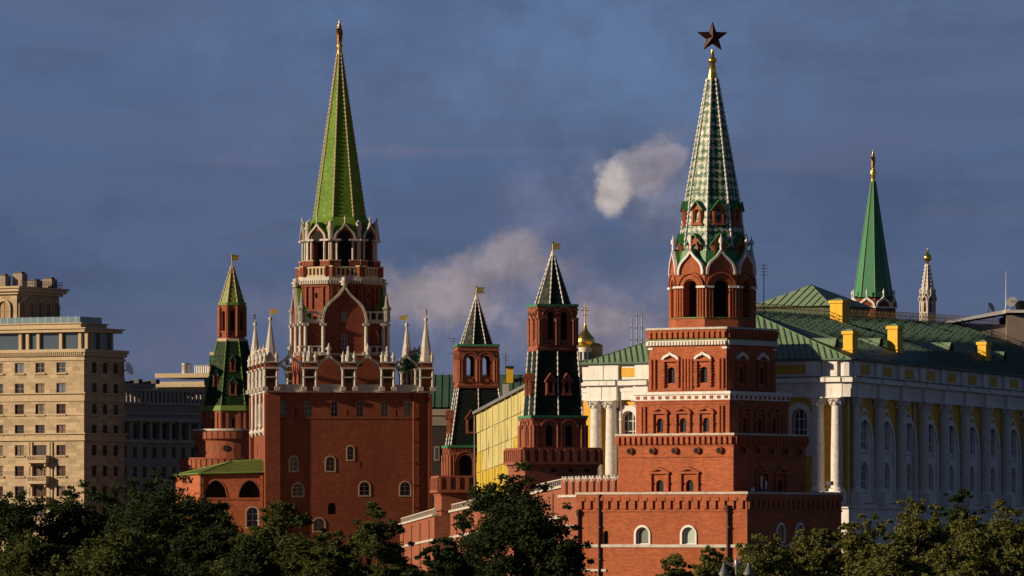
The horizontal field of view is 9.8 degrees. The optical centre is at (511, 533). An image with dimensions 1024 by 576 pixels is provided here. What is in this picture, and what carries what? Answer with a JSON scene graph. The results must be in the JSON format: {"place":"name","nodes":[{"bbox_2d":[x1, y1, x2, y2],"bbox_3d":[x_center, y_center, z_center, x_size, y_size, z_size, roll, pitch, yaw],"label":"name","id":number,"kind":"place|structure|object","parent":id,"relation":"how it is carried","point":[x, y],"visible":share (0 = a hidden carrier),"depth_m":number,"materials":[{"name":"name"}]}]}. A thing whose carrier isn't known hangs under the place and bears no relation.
{"place":"outdoors","nodes":[
{"label":"outdoors","id":0,"kind":"place"},
{"bbox_2d":[0,0,1023,388],"label":"sky","id":1,"kind":"structure","parent":0,"point":[145,145],"materials":[{"name":"blue"}]},
{"label":"ground","id":2,"kind":"structure","parent":0,"visible":0},
{"bbox_2d":[0,489,71,574],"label":"tree","id":3,"kind":"object","parent":2,"relation":"on","point":[16,518],"visible":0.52,"depth_m":473.25,"materials":[{"name":"green plant"}]},
{"bbox_2d":[0,528,78,575],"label":"tree","id":4,"kind":"object","parent":2,"relation":"on","point":[32,557],"visible":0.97,"depth_m":403.88,"materials":[{"name":"green plant"}]},
{"bbox_2d":[0,272,133,558],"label":"stone hotel","id":5,"kind":"structure","parent":2,"relation":"on","point":[62,400],"depth_m":1004.95,"materials":[{"name":"brown stone"}]},
{"bbox_2d":[13,384,23,394],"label":"window","id":6,"kind":"structure","parent":5,"relation":"in","point":[19,388],"depth_m":1006.29,"materials":[{"name":"grey glass"}]},
{"bbox_2d":[13,363,24,374],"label":"window","id":7,"kind":"structure","parent":5,"relation":"in","point":[19,367],"depth_m":1006.29,"materials":[{"name":"grey glass"}]},
{"bbox_2d":[13,404,24,415],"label":"window","id":8,"kind":"structure","parent":5,"relation":"in","point":[19,408],"depth_m":1006.29,"materials":[{"name":"brown glass"}]},
{"bbox_2d":[13,425,24,436],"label":"window","id":9,"kind":"structure","parent":5,"relation":"in","point":[18,428],"depth_m":1006.29,"materials":[{"name":"grey glass"}]},
{"bbox_2d":[13,445,24,456],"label":"window","id":10,"kind":"structure","parent":5,"relation":"in","point":[19,449],"depth_m":1006.29,"materials":[{"name":"glass"}]},
{"bbox_2d":[13,466,24,477],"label":"window","id":11,"kind":"structure","parent":5,"relation":"in","point":[19,470],"depth_m":1006.29,"materials":[{"name":"brown glass"}]},
{"bbox_2d":[33,383,44,394],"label":"window","id":12,"kind":"structure","parent":5,"relation":"in","point":[40,387],"depth_m":1004.32,"materials":[{"name":"beige glass"}]},
{"bbox_2d":[33,404,44,415],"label":"window","id":13,"kind":"structure","parent":5,"relation":"in","point":[40,408],"depth_m":1004.32,"materials":[{"name":"glass"}]},
{"bbox_2d":[33,425,44,436],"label":"window","id":14,"kind":"structure","parent":5,"relation":"in","point":[39,428],"depth_m":1004.32,"materials":[{"name":"grey glass"}]},
{"bbox_2d":[32,445,45,456],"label":"window","id":15,"kind":"structure","parent":5,"relation":"in","point":[38,449],"depth_m":1004.32,"materials":[{"name":"grey glass"}]},
{"bbox_2d":[32,466,45,477],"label":"window","id":16,"kind":"structure","parent":5,"relation":"in","point":[38,470],"depth_m":1004.32,"materials":[{"name":"glass"}]},
{"bbox_2d":[33,363,45,373],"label":"window","id":17,"kind":"structure","parent":5,"relation":"in","point":[40,367],"depth_m":1004.32,"materials":[{"name":"grey glass"}]},
{"bbox_2d":[34,486,45,496],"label":"window","id":18,"kind":"structure","parent":5,"relation":"in","point":[38,490],"depth_m":1004.32,"materials":[{"name":"brown glass"}]},
{"bbox_2d":[54,383,65,394],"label":"window","id":19,"kind":"structure","parent":5,"relation":"in","point":[61,387],"depth_m":1002.36,"materials":[{"name":"grey glass"}]},
{"bbox_2d":[54,425,65,435],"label":"window","id":20,"kind":"structure","parent":5,"relation":"in","point":[60,428],"depth_m":1002.36,"materials":[{"name":"brown glass"}]},
{"bbox_2d":[54,362,66,373],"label":"window","id":21,"kind":"structure","parent":5,"relation":"in","point":[61,366],"depth_m":1002.36,"materials":[{"name":"grey glass"}]},
{"bbox_2d":[54,404,66,415],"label":"window","id":22,"kind":"structure","parent":5,"relation":"in","point":[61,408],"depth_m":1002.36,"materials":[{"name":"brown glass"}]},
{"bbox_2d":[54,445,66,456],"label":"window","id":23,"kind":"structure","parent":5,"relation":"in","point":[61,449],"depth_m":1002.36,"materials":[{"name":"brown glass"}]},
{"bbox_2d":[54,466,66,476],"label":"window","id":24,"kind":"structure","parent":5,"relation":"in","point":[61,470],"depth_m":1002.36,"materials":[{"name":"brown glass"}]},
{"bbox_2d":[54,486,66,497],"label":"window","id":25,"kind":"structure","parent":5,"relation":"in","point":[59,488],"depth_m":1002.36,"materials":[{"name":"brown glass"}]},
{"bbox_2d":[3,479,131,575],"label":"tree","id":26,"kind":"object","parent":2,"relation":"on","point":[72,513],"visible":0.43,"depth_m":477.80,"materials":[{"name":"green plant"}]},
{"bbox_2d":[49,528,173,575],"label":"tree","id":27,"kind":"object","parent":2,"relation":"on","point":[120,557],"visible":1,"depth_m":398.90,"materials":[{"name":"green plant"}]},
{"bbox_2d":[65,469,234,575],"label":"tree","id":28,"kind":"object","parent":2,"relation":"on","point":[165,521],"visible":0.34,"depth_m":468.05,"materials":[{"name":"green plant"}]},
{"bbox_2d":[124,379,204,528],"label":"grey office","id":29,"kind":"structure","parent":2,"relation":"on","point":[160,425],"depth_m":1087.22,"materials":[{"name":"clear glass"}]},
{"bbox_2d":[142,423,146,438],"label":"window","id":30,"kind":"structure","parent":29,"relation":"in","point":[144,425],"depth_m":1085.14,"materials":[{"name":"black glass"}]},
{"bbox_2d":[152,423,156,438],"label":"window","id":31,"kind":"structure","parent":29,"relation":"in","point":[154,425],"depth_m":1087.26,"materials":[{"name":"black glass"}]},
{"bbox_2d":[181,424,185,438],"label":"window","id":32,"kind":"structure","parent":29,"relation":"in","point":[183,426],"depth_m":1092.58,"materials":[{"name":"black glass"}]},
{"bbox_2d":[158,510,247,575],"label":"tree","id":33,"kind":"object","parent":2,"relation":"on","point":[192,556],"visible":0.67,"depth_m":438.92,"materials":[{"name":"green plant"}]},
{"bbox_2d":[155,352,250,389],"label":"cream building","id":34,"kind":"structure","parent":2,"relation":"on","point":[201,372],"depth_m":1200.50,"materials":[{"name":"stone"}]},
{"bbox_2d":[179,254,250,471],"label":"corner tower","id":35,"kind":"structure","parent":2,"relation":"on","point":[221,435],"depth_m":1006.42,"materials":[{"name":"brick"}]},
{"bbox_2d":[174,459,263,556],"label":"brick house","id":36,"kind":"structure","parent":2,"relation":"on","point":[238,485],"depth_m":868.00,"materials":[{"name":"red brick"}]},
{"bbox_2d":[245,506,259,527],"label":"window","id":37,"kind":"structure","parent":36,"relation":"in","point":[251,517],"depth_m":868.32,"materials":[{"name":"white stone"}]},
{"bbox_2d":[216,536,286,575],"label":"tree","id":38,"kind":"object","parent":2,"relation":"on","point":[245,559],"visible":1,"depth_m":414.11,"materials":[{"name":"green plant"}]},
{"bbox_2d":[208,497,327,575],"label":"tree","id":39,"kind":"object","parent":2,"relation":"on","point":[284,547],"visible":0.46,"depth_m":429.46,"materials":[{"name":"green plant"}]},
{"bbox_2d":[295,529,374,575],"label":"tree","id":40,"kind":"object","parent":2,"relation":"on","point":[333,561],"visible":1,"depth_m":399.46,"materials":[{"name":"green plant"}]},
{"bbox_2d":[246,19,435,566],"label":"spire tower","id":41,"kind":"structure","parent":2,"relation":"on","point":[340,429],"depth_m":869.76,"materials":[{"name":"red brick"}]},
{"bbox_2d":[280,401,285,416],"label":"window","id":42,"kind":"structure","parent":41,"relation":"in","point":[282,404],"depth_m":867.47,"materials":[{"name":"black glass"}]},
{"bbox_2d":[289,455,298,471],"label":"window","id":43,"kind":"structure","parent":41,"relation":"in","point":[293,459],"depth_m":867.68,"materials":[{"name":"black glass"}]},
{"bbox_2d":[291,482,303,496],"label":"window","id":44,"kind":"structure","parent":41,"relation":"in","point":[297,489],"depth_m":867.90,"materials":[{"name":"grey glass"}]},
{"bbox_2d":[305,401,311,416],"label":"window","id":45,"kind":"structure","parent":41,"relation":"in","point":[308,405],"depth_m":868.11,"materials":[{"name":"black glass"}]},
{"bbox_2d":[312,517,325,531],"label":"window","id":46,"kind":"structure","parent":41,"relation":"in","point":[318,524],"depth_m":868.32,"materials":[{"name":"grey glass"}]},
{"bbox_2d":[325,456,335,471],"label":"window","id":47,"kind":"structure","parent":41,"relation":"in","point":[330,465],"depth_m":868.53,"materials":[{"name":"white stone"}]},
{"bbox_2d":[328,503,335,513],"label":"window","id":48,"kind":"structure","parent":41,"relation":"in","point":[331,507],"depth_m":868.53,"materials":[{"name":"black glass"}]},
{"bbox_2d":[331,401,337,416],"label":"window","id":49,"kind":"structure","parent":41,"relation":"in","point":[334,405],"depth_m":868.53,"materials":[{"name":"black glass"}]},
{"bbox_2d":[342,334,346,348],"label":"window","id":50,"kind":"structure","parent":41,"relation":"in","point":[344,337],"depth_m":873.85,"materials":[{"name":"black glass"}]},
{"bbox_2d":[346,445,354,460],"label":"window","id":51,"kind":"structure","parent":41,"relation":"in","point":[349,450],"depth_m":868.96,"materials":[{"name":"white stone"}]},
{"bbox_2d":[356,401,362,416],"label":"window","id":52,"kind":"structure","parent":41,"relation":"in","point":[359,406],"depth_m":869.17,"materials":[{"name":"black glass"}]},
{"bbox_2d":[358,481,370,496],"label":"window","id":53,"kind":"structure","parent":41,"relation":"in","point":[363,487],"depth_m":869.17,"materials":[{"name":"white stone"}]},
{"bbox_2d":[381,401,387,416],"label":"window","id":54,"kind":"structure","parent":41,"relation":"in","point":[384,405],"depth_m":869.59,"materials":[{"name":"black glass"}]},
{"bbox_2d":[399,481,410,496],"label":"window","id":55,"kind":"structure","parent":41,"relation":"in","point":[404,487],"depth_m":870.02,"materials":[{"name":"black glass"}]},
{"bbox_2d":[404,401,410,416],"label":"window","id":56,"kind":"structure","parent":41,"relation":"in","point":[407,405],"depth_m":870.02,"materials":[{"name":"black glass"}]},
{"bbox_2d":[333,501,421,575],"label":"tree","id":57,"kind":"object","parent":2,"relation":"on","point":[371,539],"visible":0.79,"depth_m":423.86,"materials":[{"name":"green plant"}]},
{"bbox_2d":[398,508,449,570],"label":"fortress wall","id":58,"kind":"structure","parent":2,"relation":"on","point":[424,528],"depth_m":804.26,"materials":[{"name":"brick"}]},
{"bbox_2d":[400,537,477,575],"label":"tree","id":59,"kind":"object","parent":2,"relation":"on","point":[450,561],"visible":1,"depth_m":371.70,"materials":[{"name":"green plant"}]},
{"bbox_2d":[430,286,499,515],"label":"tower","id":60,"kind":"structure","parent":2,"relation":"on","point":[454,481],"depth_m":787.17,"materials":[{"name":"brick"}]},
{"bbox_2d":[429,337,524,508],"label":"building","id":61,"kind":"structure","parent":2,"relation":"on","point":[442,397],"depth_m":960.33,"materials":[{"name":"metal"}]},
{"bbox_2d":[434,446,439,460],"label":"window","id":62,"kind":"structure","parent":61,"relation":"in","point":[436,448],"depth_m":959.97,"materials":[{"name":"white glass"}]},
{"bbox_2d":[448,479,567,564],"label":"fortress wall","id":63,"kind":"structure","parent":2,"relation":"on","point":[553,494],"depth_m":662.20,"materials":[{"name":"brick"}]},
{"bbox_2d":[439,459,599,575],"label":"tree","id":64,"kind":"object","parent":2,"relation":"on","point":[519,523],"visible":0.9,"depth_m":378.31,"materials":[{"name":"green plant"}]},
{"bbox_2d":[472,384,582,491],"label":"yellow building","id":65,"kind":"structure","parent":2,"relation":"on","point":[497,422],"depth_m":748.83,"materials":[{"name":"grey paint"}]},
{"bbox_2d":[503,242,602,575],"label":"tower","id":66,"kind":"structure","parent":2,"relation":"on","point":[552,436],"depth_m":667.51,"materials":[{"name":"brick"}]},
{"bbox_2d":[526,516,594,575],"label":"tree","id":67,"kind":"object","parent":2,"relation":"on","point":[565,547],"visible":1,"depth_m":376.26,"materials":[{"name":"green plant"}]},
{"bbox_2d":[558,475,617,541],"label":"fortress wall","id":68,"kind":"structure","parent":2,"relation":"on","point":[571,486],"depth_m":630.76,"materials":[{"name":"brick"}]},
{"bbox_2d":[577,305,602,373],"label":"church","id":69,"kind":"structure","parent":2,"relation":"on","point":[588,347],"depth_m":899.22,"materials":[{"name":"gold paint"}]},
{"bbox_2d":[655,553,693,575],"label":"tree","id":70,"kind":"object","parent":2,"relation":"on","point":[674,560],"visible":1,"depth_m":391.37,"materials":[{"name":"green plant"}]},
{"bbox_2d":[575,491,843,575],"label":"brick gatehouse","id":71,"kind":"object","parent":2,"relation":"on","point":[643,533],"visible":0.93,"depth_m":592.48,"materials":[{"name":"red brick"}]},
{"bbox_2d":[634,525,650,543],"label":"window","id":72,"kind":"structure","parent":71,"relation":"in","point":[644,534],"depth_m":593.16,"materials":[{"name":"white paint"}]},
{"bbox_2d":[680,525,696,543],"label":"window","id":73,"kind":"structure","parent":71,"relation":"in","point":[689,536],"depth_m":590.41,"materials":[{"name":"white paint"}]},
{"bbox_2d":[615,22,809,491],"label":"star tower","id":74,"kind":"structure","parent":71,"relation":"on","point":[712,409],"depth_m":596.81,"materials":[{"name":"brick"}]},
{"bbox_2d":[658,418,662,432],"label":"window","id":75,"kind":"structure","parent":74,"relation":"in","point":[660,422],"depth_m":597.22,"materials":[{"name":"glass"}]},
{"bbox_2d":[669,367,674,382],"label":"window","id":76,"kind":"structure","parent":74,"relation":"in","point":[672,371],"depth_m":597.66,"materials":[{"name":"glass"}]},
{"bbox_2d":[701,367,707,382],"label":"window","id":77,"kind":"structure","parent":74,"relation":"in","point":[704,371],"depth_m":595.48,"materials":[{"name":"glass"}]},
{"bbox_2d":[776,522,785,542],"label":"window","id":78,"kind":"structure","parent":71,"relation":"in","point":[778,530],"depth_m":592.87,"materials":[{"name":"white paint"}]},
{"bbox_2d":[692,544,743,575],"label":"tree","id":79,"kind":"object","parent":2,"relation":"on","point":[711,566],"visible":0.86,"depth_m":399.76,"materials":[{"name":"green plant"}]},
{"bbox_2d":[718,555,754,575],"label":"street lamp","id":80,"kind":"object","parent":2,"relation":"on","point":[747,572],"visible":1,"depth_m":299.90,"materials":[{"name":"grey metal"}]},
{"bbox_2d":[724,533,812,575],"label":"tree","id":81,"kind":"object","parent":2,"relation":"on","point":[771,561],"visible":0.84,"depth_m":408.93,"materials":[{"name":"green plant"}]},
{"bbox_2d":[579,298,1023,575],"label":"palace","id":82,"kind":"structure","parent":2,"relation":"on","point":[886,414],"depth_m":710.60,"materials":[{"name":"white paint"}]},
{"bbox_2d":[617,405,635,456],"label":"window","id":83,"kind":"structure","parent":82,"relation":"in","point":[629,419],"depth_m":706.63,"materials":[{"name":"white paint"}]},
{"bbox_2d":[789,403,811,455],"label":"window","id":84,"kind":"structure","parent":82,"relation":"in","point":[802,417],"depth_m":693.64,"materials":[{"name":"white paint"}]},
{"bbox_2d":[756,284,872,317],"bbox_3d":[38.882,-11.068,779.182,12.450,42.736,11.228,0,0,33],"label":"roof","id":85,"kind":"structure","parent":82,"relation":"attached to","point":[811,295],"depth_m":776.52,"materials":[{"name":"green metal"}]},
{"bbox_2d":[860,408,869,453],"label":"window","id":86,"kind":"structure","parent":82,"relation":"in","point":[863,425],"depth_m":697.03,"materials":[{"name":"white paint"}]},
{"bbox_2d":[860,458,869,492],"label":"window","id":87,"kind":"structure","parent":82,"relation":"in","point":[863,485],"depth_m":697.03,"materials":[{"name":"white paint"}]},
{"bbox_2d":[884,409,891,454],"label":"window","id":88,"kind":"structure","parent":82,"relation":"in","point":[889,452],"depth_m":706.46,"materials":[{"name":"black glass"}]},
{"bbox_2d":[885,459,890,493],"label":"window","id":89,"kind":"structure","parent":82,"relation":"in","point":[887,472],"depth_m":706.46,"materials":[{"name":"white paint"}]},
{"bbox_2d":[906,411,913,455],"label":"window","id":90,"kind":"structure","parent":82,"relation":"in","point":[907,412],"depth_m":715.83,"materials":[{"name":"black glass"}]},
{"bbox_2d":[907,460,912,492],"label":"window","id":91,"kind":"structure","parent":82,"relation":"in","point":[909,474],"depth_m":715.83,"materials":[{"name":"white paint"}]},
{"bbox_2d":[928,412,934,456],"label":"window","id":92,"kind":"structure","parent":82,"relation":"in","point":[931,430],"depth_m":725.33,"materials":[{"name":"white paint"}]},
{"bbox_2d":[929,461,934,493],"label":"window","id":93,"kind":"structure","parent":82,"relation":"in","point":[930,463],"depth_m":725.15,"materials":[{"name":"white paint"}]},
{"bbox_2d":[949,414,955,457],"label":"window","id":94,"kind":"structure","parent":82,"relation":"in","point":[950,415],"depth_m":734.24,"materials":[{"name":"black glass"}]},
{"bbox_2d":[950,462,954,494],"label":"window","id":95,"kind":"structure","parent":82,"relation":"in","point":[951,472],"depth_m":734.24,"materials":[{"name":"white paint"}]},
{"bbox_2d":[970,416,975,458],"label":"window","id":96,"kind":"structure","parent":82,"relation":"in","point":[971,417],"depth_m":743.98,"materials":[{"name":"white paint"}]},
{"bbox_2d":[970,463,975,494],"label":"window","id":97,"kind":"structure","parent":82,"relation":"in","point":[972,476],"depth_m":743.80,"materials":[{"name":"white paint"}]},
{"bbox_2d":[990,417,996,459],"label":"window","id":98,"kind":"structure","parent":82,"relation":"in","point":[993,434],"depth_m":753.67,"materials":[{"name":"white paint"}]},
{"bbox_2d":[991,464,996,494],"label":"window","id":99,"kind":"structure","parent":82,"relation":"in","point":[992,465],"depth_m":753.49,"materials":[{"name":"white paint"}]},
{"bbox_2d":[1011,419,1017,459],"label":"window","id":100,"kind":"structure","parent":82,"relation":"in","point":[1012,420],"depth_m":763.49,"materials":[{"name":"white paint"}]},
{"bbox_2d":[1012,465,1017,496],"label":"window","id":101,"kind":"structure","parent":82,"relation":"in","point":[1013,473],"depth_m":763.49,"materials":[{"name":"white paint"}]},
{"bbox_2d":[784,528,844,575],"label":"tree","id":102,"kind":"object","parent":2,"relation":"on","point":[818,565],"visible":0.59,"depth_m":418.87,"materials":[{"name":"green plant"}]},
{"bbox_2d":[818,513,916,575],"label":"tree","id":103,"kind":"object","parent":2,"relation":"on","point":[854,546],"visible":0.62,"depth_m":409.14,"materials":[{"name":"green plant"}]},
{"bbox_2d":[851,150,896,318],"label":"green spire tower","id":104,"kind":"structure","parent":2,"relation":"on","point":[873,288],"depth_m":1148.08,"materials":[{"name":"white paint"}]},
{"bbox_2d":[849,546,938,575],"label":"tree","id":105,"kind":"object","parent":2,"relation":"on","point":[888,563],"visible":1,"depth_m":374.08,"materials":[{"name":"green plant"}]},
{"bbox_2d":[878,497,959,575],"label":"tree","id":106,"kind":"object","parent":2,"relation":"on","point":[914,530],"visible":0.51,"depth_m":424.55,"materials":[{"name":"green plant"}]},
{"bbox_2d":[918,248,936,321],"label":"white spire tower","id":107,"kind":"structure","parent":2,"relation":"on","point":[927,299],"depth_m":1249.09,"materials":[{"name":"stone"}]},
{"bbox_2d":[929,488,987,556],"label":"tree","id":108,"kind":"object","parent":2,"relation":"on","point":[953,513],"visible":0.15,"depth_m":519.76,"materials":[{"name":"green plant"}]},
{"bbox_2d":[920,511,1009,575],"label":"tree","id":109,"kind":"object","parent":2,"relation":"on","point":[974,544],"visible":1,"depth_m":404.54,"materials":[{"name":"green plant"}]},
{"bbox_2d":[948,309,1023,348],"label":"flat roof building","id":110,"kind":"structure","parent":2,"relation":"on","point":[1009,327],"depth_m":800.00,"materials":[{"name":"white paint"}]},
{"bbox_2d":[1006,297,1016,309],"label":"satellite dish","id":111,"kind":"object","parent":110,"relation":"on","point":[1011,301],"visible":1,"depth_m":802.71,"materials":[{"name":"grey metal"}]},
{"bbox_2d":[1015,300,1023,309],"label":"roof vent","id":112,"kind":"object","parent":110,"relation":"on","point":[1019,305],"visible":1,"depth_m":803.50,"materials":[{"name":"metal"}]},
{"bbox_2d":[958,498,1023,575],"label":"tree","id":113,"kind":"object","parent":2,"relation":"on","point":[1012,537],"visible":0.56,"depth_m":413.96,"materials":[{"name":"green plant"}]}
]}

